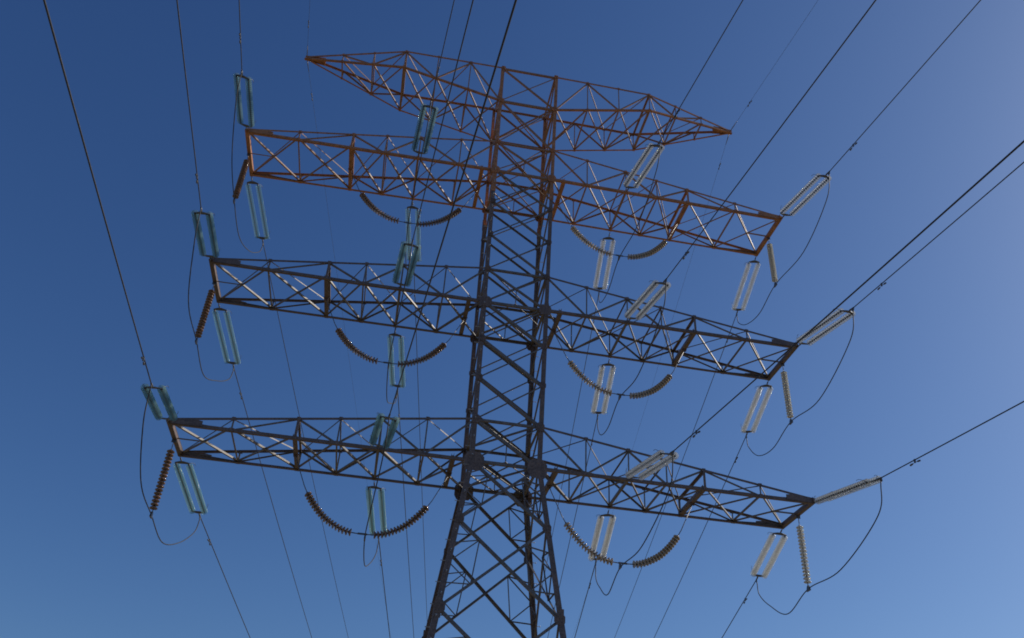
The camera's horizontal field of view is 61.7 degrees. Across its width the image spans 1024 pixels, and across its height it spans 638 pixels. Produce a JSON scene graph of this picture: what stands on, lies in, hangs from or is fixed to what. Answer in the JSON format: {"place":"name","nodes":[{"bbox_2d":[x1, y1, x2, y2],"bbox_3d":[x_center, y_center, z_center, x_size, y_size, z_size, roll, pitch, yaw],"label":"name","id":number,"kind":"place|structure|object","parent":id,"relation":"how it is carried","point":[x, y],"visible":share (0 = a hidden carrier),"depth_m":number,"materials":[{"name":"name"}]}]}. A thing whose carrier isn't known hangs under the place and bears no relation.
{"place":"outdoors","nodes":[
{"label":"outdoors","id":0,"kind":"place"},
{"bbox_2d":[0,0,1023,637],"label":"sky","id":1,"kind":"structure","parent":0,"point":[935,353],"materials":[{"name":"blue"}]},
{"bbox_3d":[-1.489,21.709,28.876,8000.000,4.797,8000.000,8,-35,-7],"label":"ground","id":2,"kind":"structure","parent":0,"visible":0},
{"bbox_2d":[201,519,249,636],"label":"conductor","id":3,"kind":"object","parent":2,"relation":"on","point":[223,573],"visible":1,"depth_m":46.01,"materials":[{"name":"metal"}]},
{"bbox_2d":[379,541,389,636],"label":"conductor","id":4,"kind":"object","parent":2,"relation":"on","point":[384,586],"visible":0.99,"depth_m":46.46,"materials":[{"name":"metal"}]},
{"bbox_2d":[166,50,814,637],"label":"transmission tower","id":5,"kind":"structure","parent":2,"relation":"on","point":[472,458],"depth_m":43.18,"materials":[{"name":"brown metal"}]},
{"bbox_2d":[140,383,177,421],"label":"tension insulator string","id":6,"kind":"object","parent":5,"relation":"attached to","point":[166,401],"visible":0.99,"depth_m":33.14,"materials":[{"name":"glass"}]},
{"bbox_2d":[43,0,151,383],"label":"conductor","id":7,"kind":"object","parent":6,"relation":"attached to","point":[72,102],"visible":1,"depth_m":20.71,"materials":[{"name":"metal"}]},
{"bbox_2d":[149,439,176,518],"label":"suspension insulator string","id":8,"kind":"object","parent":5,"relation":"hanging from","point":[163,476],"visible":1,"depth_m":36.07,"materials":[{"name":"ceramic"}]},
{"bbox_2d":[140,387,199,544],"bbox_3d":[-14.524,7.177,35.844,0.512,2.784,12.975,8,-35,-6],"label":"jumper cable","id":9,"kind":"object","parent":8,"relation":"hanging from","point":[141,480],"visible":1,"depth_m":32.66,"materials":[{"name":"metal"}]},
{"bbox_2d":[173,457,207,518],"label":"tension insulator string","id":10,"kind":"object","parent":5,"relation":"attached to","point":[195,486],"visible":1,"depth_m":40.12,"materials":[{"name":"glass"}]},
{"bbox_2d":[191,207,219,260],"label":"tension insulator string","id":11,"kind":"object","parent":5,"relation":"attached to","point":[212,234],"visible":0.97,"depth_m":38.03,"materials":[{"name":"glass"}]},
{"bbox_2d":[176,0,200,207],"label":"conductor","id":12,"kind":"object","parent":11,"relation":"attached to","point":[196,175],"visible":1,"depth_m":30.64,"materials":[{"name":"metal"}]},
{"bbox_2d":[194,282,216,344],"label":"suspension insulator string","id":13,"kind":"object","parent":5,"relation":"hanging from","point":[204,314],"visible":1,"depth_m":40.82,"materials":[{"name":"ceramic"}]},
{"bbox_2d":[188,211,233,381],"bbox_3d":[-14.426,0.190,40.575,0.513,2.877,13.060,8,-35,-6],"label":"jumper cable","id":14,"kind":"object","parent":13,"relation":"hanging from","point":[188,303],"visible":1,"depth_m":37.15,"materials":[{"name":"metal"}]},
{"bbox_2d":[212,303,240,369],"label":"tension insulator string","id":15,"kind":"object","parent":5,"relation":"attached to","point":[230,330],"visible":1,"depth_m":44.92,"materials":[{"name":"glass"}]},
{"bbox_2d":[234,369,311,637],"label":"conductor","id":16,"kind":"object","parent":15,"relation":"attached to","point":[240,393],"visible":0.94,"depth_m":56.19,"materials":[{"name":"metal"}]},
{"bbox_2d":[232,153,250,203],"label":"suspension insulator string","id":17,"kind":"object","parent":5,"relation":"hanging from","point":[241,177],"visible":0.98,"depth_m":45.71,"materials":[{"name":"ceramic"}]},
{"bbox_2d":[231,73,262,252],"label":"jumper cable","id":18,"kind":"object","parent":17,"relation":"hanging from","point":[232,168],"visible":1,"depth_m":42.63,"materials":[{"name":"metal"}]},
{"bbox_2d":[233,70,255,130],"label":"tension insulator string","id":19,"kind":"object","parent":5,"relation":"attached to","point":[249,98],"visible":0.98,"depth_m":43.06,"materials":[{"name":"glass"}]},
{"bbox_2d":[239,0,241,69],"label":"conductor","id":20,"kind":"object","parent":19,"relation":"attached to","point":[240,35],"visible":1,"depth_m":39.03,"materials":[{"name":"metal"}]},
{"bbox_2d":[245,176,269,244],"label":"tension insulator string","id":21,"kind":"object","parent":5,"relation":"attached to","point":[253,211],"visible":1,"depth_m":49.86,"materials":[{"name":"glass"}]},
{"bbox_2d":[263,245,347,634],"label":"conductor","id":22,"kind":"object","parent":21,"relation":"attached to","point":[302,429],"visible":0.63,"depth_m":63.75,"materials":[{"name":"metal"}]},
{"bbox_2d":[307,61,384,596],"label":"earth wire","id":23,"kind":"object","parent":5,"relation":"attached to","point":[334,256],"visible":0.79,"depth_m":63.16,"materials":[{"name":"metal"}]},
{"bbox_2d":[295,456,448,539],"bbox_3d":[-6.263,7.899,37.160,6.834,3.408,0.328,8,-35,-7],"label":"insulator string","id":24,"kind":"object","parent":5,"relation":"hanging from","point":[320,512],"visible":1,"depth_m":36.60,"materials":[{"name":"ceramic"}]},
{"bbox_2d":[363,418,389,566],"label":"jumper cable","id":25,"kind":"object","parent":24,"relation":"hanging from","point":[373,498],"visible":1,"depth_m":33.27,"materials":[{"name":"metal"}]},
{"bbox_2d":[365,482,387,540],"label":"tension insulator string","id":26,"kind":"object","parent":5,"relation":"attached to","point":[381,501],"visible":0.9,"depth_m":40.93,"materials":[{"name":"glass"}]},
{"bbox_2d":[369,412,399,448],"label":"tension insulator string","id":27,"kind":"object","parent":5,"relation":"attached to","point":[379,421],"visible":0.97,"depth_m":33.94,"materials":[{"name":"glass"}]},
{"bbox_2d":[389,0,516,414],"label":"conductor","id":28,"kind":"object","parent":27,"relation":"attached to","point":[499,54],"visible":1,"depth_m":20.06,"materials":[{"name":"metal"}]},
{"bbox_2d":[326,299,464,368],"bbox_3d":[-5.890,0.897,41.960,6.984,3.408,0.328,8,-35,-7],"label":"insulator string","id":29,"kind":"object","parent":5,"relation":"hanging from","point":[356,351],"visible":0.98,"depth_m":41.39,"materials":[{"name":"ceramic"}]},
{"bbox_2d":[386,243,412,403],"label":"jumper cable","id":30,"kind":"object","parent":29,"relation":"hanging from","point":[396,325],"visible":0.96,"depth_m":37.86,"materials":[{"name":"metal"}]},
{"bbox_2d":[387,330,405,387],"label":"tension insulator string","id":31,"kind":"object","parent":5,"relation":"attached to","point":[401,358],"visible":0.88,"depth_m":45.78,"materials":[{"name":"glass"}]},
{"bbox_2d":[398,396,413,635],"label":"conductor","id":32,"kind":"object","parent":31,"relation":"attached to","point":[405,516],"visible":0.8,"depth_m":57.55,"materials":[{"name":"metal"}]},
{"bbox_2d":[392,240,420,287],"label":"tension insulator string","id":33,"kind":"object","parent":5,"relation":"attached to","point":[401,258],"visible":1,"depth_m":38.95,"materials":[{"name":"glass"}]},
{"bbox_2d":[412,0,473,239],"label":"conductor","id":34,"kind":"object","parent":33,"relation":"attached to","point":[444,113],"visible":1,"depth_m":30.09,"materials":[{"name":"metal"}]},
{"bbox_2d":[405,201,421,261],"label":"tension insulator string","id":35,"kind":"object","parent":5,"relation":"attached to","point":[418,229],"visible":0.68,"depth_m":50.75,"materials":[{"name":"glass"}]},
{"bbox_2d":[414,271,426,609],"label":"conductor","id":36,"kind":"object","parent":35,"relation":"attached to","point":[419,431],"visible":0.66,"depth_m":64.75,"materials":[{"name":"metal"}]},
{"bbox_2d":[350,169,477,226],"bbox_3d":[-5.525,-6.383,46.945,7.184,3.408,0.328,8,-35,-7],"label":"insulator string","id":37,"kind":"object","parent":5,"relation":"hanging from","point":[376,210],"visible":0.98,"depth_m":46.35,"materials":[{"name":"ceramic"}]},
{"bbox_2d":[405,104,430,266],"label":"jumper cable","id":38,"kind":"object","parent":37,"relation":"hanging from","point":[417,174],"visible":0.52,"depth_m":43.01,"materials":[{"name":"metal"}]},
{"bbox_2d":[411,101,438,156],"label":"tension insulator string","id":39,"kind":"object","parent":5,"relation":"attached to","point":[432,120],"visible":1,"depth_m":44.03,"materials":[{"name":"glass"}]},
{"bbox_2d":[431,0,454,100],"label":"conductor","id":40,"kind":"object","parent":39,"relation":"attached to","point":[442,50],"visible":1,"depth_m":39.28,"materials":[{"name":"metal"}]},
{"bbox_2d":[588,510,615,565],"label":"tension insulator string","id":41,"kind":"object","parent":5,"relation":"attached to","point":[598,528],"visible":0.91,"depth_m":42.18,"materials":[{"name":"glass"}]},
{"bbox_2d":[591,359,615,418],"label":"tension insulator string","id":42,"kind":"object","parent":5,"relation":"attached to","point":[608,386],"visible":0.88,"depth_m":47.11,"materials":[{"name":"glass"}]},
{"bbox_2d":[547,420,596,637],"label":"conductor","id":43,"kind":"object","parent":42,"relation":"attached to","point":[575,516],"visible":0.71,"depth_m":57.08,"materials":[{"name":"metal"}]},
{"bbox_2d":[593,232,615,294],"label":"tension insulator string","id":44,"kind":"object","parent":5,"relation":"attached to","point":[599,265],"visible":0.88,"depth_m":52.34,"materials":[{"name":"glass"}]},
{"bbox_2d":[540,295,598,595],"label":"conductor","id":45,"kind":"object","parent":44,"relation":"attached to","point":[573,426],"visible":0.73,"depth_m":63.78,"materials":[{"name":"metal"}]},
{"bbox_2d":[558,204,677,260],"bbox_3d":[6.027,-4.714,48.300,7.184,3.408,0.328,8,-35,-7],"label":"insulator string","id":46,"kind":"object","parent":5,"relation":"hanging from","point":[651,252],"visible":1,"depth_m":47.72,"materials":[{"name":"ceramic"}]},
{"bbox_2d":[599,143,660,302],"bbox_3d":[6.196,-4.225,47.978,0.512,2.754,13.040,8,-35,-6],"label":"jumper cable","id":47,"kind":"object","parent":46,"relation":"hanging from","point":[637,224],"visible":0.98,"depth_m":44.56,"materials":[{"name":"metal"}]},
{"bbox_2d":[554,332,684,399],"bbox_3d":[5.465,2.538,43.292,6.984,3.408,0.328,8,-35,-7],"label":"insulator string","id":48,"kind":"object","parent":5,"relation":"hanging from","point":[658,386],"visible":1,"depth_m":42.72,"materials":[{"name":"ceramic"}]},
{"bbox_2d":[597,282,666,434],"bbox_3d":[5.599,3.039,42.954,0.512,2.799,13.024,8,-35,-6],"label":"jumper cable","id":49,"kind":"object","parent":48,"relation":"hanging from","point":[642,364],"visible":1,"depth_m":39.48,"materials":[{"name":"metal"}]},
{"bbox_2d":[549,487,692,568],"bbox_3d":[4.945,9.519,38.474,6.834,3.408,0.328,8,-35,-7],"label":"insulator string","id":50,"kind":"object","parent":5,"relation":"hanging from","point":[665,550],"visible":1,"depth_m":37.90,"materials":[{"name":"ceramic"}]},
{"bbox_2d":[595,455,673,595],"bbox_3d":[5.013,10.073,38.087,0.512,2.947,12.973,8,-35,-6],"label":"jumper cable","id":51,"kind":"object","parent":50,"relation":"hanging from","point":[646,537],"visible":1,"depth_m":35.02,"materials":[{"name":"metal"}]},
{"bbox_2d":[623,141,664,191],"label":"tension insulator string","id":52,"kind":"object","parent":5,"relation":"attached to","point":[638,165],"visible":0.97,"depth_m":45.51,"materials":[{"name":"glass"}]},
{"bbox_2d":[660,0,742,140],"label":"conductor","id":53,"kind":"object","parent":52,"relation":"attached to","point":[701,70],"visible":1,"depth_m":39.36,"materials":[{"name":"metal"}]},
{"bbox_2d":[624,279,670,321],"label":"tension insulator string","id":54,"kind":"object","parent":5,"relation":"attached to","point":[642,298],"visible":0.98,"depth_m":40.39,"materials":[{"name":"glass"}]},
{"bbox_2d":[666,0,875,278],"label":"conductor","id":55,"kind":"object","parent":54,"relation":"attached to","point":[684,255],"visible":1,"depth_m":30.18,"materials":[{"name":"metal"}]},
{"bbox_2d":[625,449,678,479],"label":"tension insulator string","id":56,"kind":"object","parent":5,"relation":"attached to","point":[648,462],"visible":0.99,"depth_m":35.53,"materials":[{"name":"ceramic"}]},
{"bbox_2d":[673,140,1023,450],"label":"conductor","id":57,"kind":"object","parent":56,"relation":"attached to","point":[937,218],"visible":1,"depth_m":22.55,"materials":[{"name":"metal"}]},
{"bbox_2d":[582,135,728,606],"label":"earth wire","id":58,"kind":"object","parent":5,"relation":"attached to","point":[675,309],"visible":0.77,"depth_m":66.55,"materials":[{"name":"metal"}]},
{"bbox_2d":[732,257,760,315],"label":"tension insulator string","id":59,"kind":"object","parent":5,"relation":"attached to","point":[749,288],"visible":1,"depth_m":53.28,"materials":[{"name":"metal"}]},
{"bbox_2d":[614,316,735,637],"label":"conductor","id":60,"kind":"object","parent":59,"relation":"attached to","point":[680,465],"visible":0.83,"depth_m":66.58,"materials":[{"name":"metal"}]},
{"bbox_2d":[741,380,772,437],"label":"tension insulator string","id":61,"kind":"object","parent":5,"relation":"attached to","point":[756,397],"visible":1,"depth_m":48.30,"materials":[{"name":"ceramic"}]},
{"bbox_2d":[654,437,745,637],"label":"conductor","id":62,"kind":"object","parent":61,"relation":"attached to","point":[702,532],"visible":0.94,"depth_m":58.57,"materials":[{"name":"metal"}]},
{"bbox_2d":[750,529,787,582],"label":"tension insulator string","id":63,"kind":"object","parent":5,"relation":"attached to","point":[773,557],"visible":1,"depth_m":43.41,"materials":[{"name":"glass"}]},
{"bbox_2d":[767,237,777,287],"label":"suspension insulator string","id":64,"kind":"object","parent":5,"relation":"hanging from","point":[772,262],"visible":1,"depth_m":49.13,"materials":[{"name":"ceramic"}]},
{"bbox_2d":[737,174,829,324],"bbox_3d":[15.132,-2.829,48.956,0.512,2.754,13.031,8,-35,-6],"label":"jumper cable","id":65,"kind":"object","parent":64,"relation":"hanging from","point":[798,258],"visible":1,"depth_m":45.91,"materials":[{"name":"metal"}]},
{"bbox_2d":[731,2,816,129],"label":"earth wire","id":66,"kind":"object","parent":5,"relation":"attached to","point":[770,71],"visible":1,"depth_m":51.55,"materials":[{"name":"metal"}]},
{"bbox_2d":[781,363,793,424],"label":"suspension insulator string","id":67,"kind":"object","parent":5,"relation":"hanging from","point":[787,397],"visible":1,"depth_m":44.17,"materials":[{"name":"ceramic"}]},
{"bbox_2d":[746,310,853,455],"bbox_3d":[14.392,4.322,43.977,0.512,2.799,13.060,8,-35,-6],"label":"jumper cable","id":68,"kind":"object","parent":67,"relation":"hanging from","point":[819,398],"visible":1,"depth_m":40.85,"materials":[{"name":"metal"}]},
{"bbox_2d":[796,515,810,591],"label":"suspension insulator string","id":69,"kind":"object","parent":5,"relation":"hanging from","point":[803,554],"visible":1,"depth_m":39.36,"materials":[{"name":"ceramic"}]},
{"bbox_2d":[757,481,881,614],"bbox_3d":[13.597,11.309,39.097,0.512,2.947,12.975,8,-35,-6],"label":"jumper cable","id":70,"kind":"object","parent":69,"relation":"hanging from","point":[841,568],"visible":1,"depth_m":36.17,"materials":[{"name":"metal"}]},
{"bbox_2d":[780,171,831,218],"bbox_3d":[15.901,-6.720,46.655,0.939,0.385,4.940,10,-25,-10],"label":"tension insulator string","id":71,"kind":"object","parent":5,"relation":"attached to","point":[804,190],"visible":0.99,"depth_m":46.46,"materials":[{"name":"metal"}]},
{"bbox_2d":[830,0,980,170],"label":"conductor","id":72,"kind":"object","parent":71,"relation":"attached to","point":[855,143],"visible":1,"depth_m":39.15,"materials":[{"name":"metal"}]},
{"bbox_2d":[796,307,855,346],"bbox_3d":[15.165,0.404,41.676,0.939,0.385,4.940,11,-26,-9],"label":"tension insulator string","id":73,"kind":"object","parent":5,"relation":"attached to","point":[832,326],"visible":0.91,"depth_m":41.34,"materials":[{"name":"metal"}]},
{"bbox_2d":[854,162,1023,306],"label":"conductor","id":74,"kind":"object","parent":73,"relation":"attached to","point":[881,284],"visible":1,"depth_m":34.44,"materials":[{"name":"metal"}]},
{"bbox_2d":[814,475,882,503],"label":"tension insulator string","id":75,"kind":"object","parent":5,"relation":"attached to","point":[850,489],"visible":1,"depth_m":36.27,"materials":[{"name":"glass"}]},
{"bbox_2d":[881,401,1023,477],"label":"conductor","id":76,"kind":"object","parent":75,"relation":"attached to","point":[914,460],"visible":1,"depth_m":31.20,"materials":[{"name":"metal"}]},
{"bbox_2d":[574,565,594,637],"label":"conductor","id":77,"kind":"object","parent":2,"relation":"on","point":[585,599],"visible":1,"depth_m":47.16,"materials":[{"name":"metal"}]},
{"bbox_2d":[722,580,755,637],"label":"conductor","id":78,"kind":"object","parent":2,"relation":"on","point":[745,598],"visible":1,"depth_m":47.30,"materials":[{"name":"metal"}]}
]}

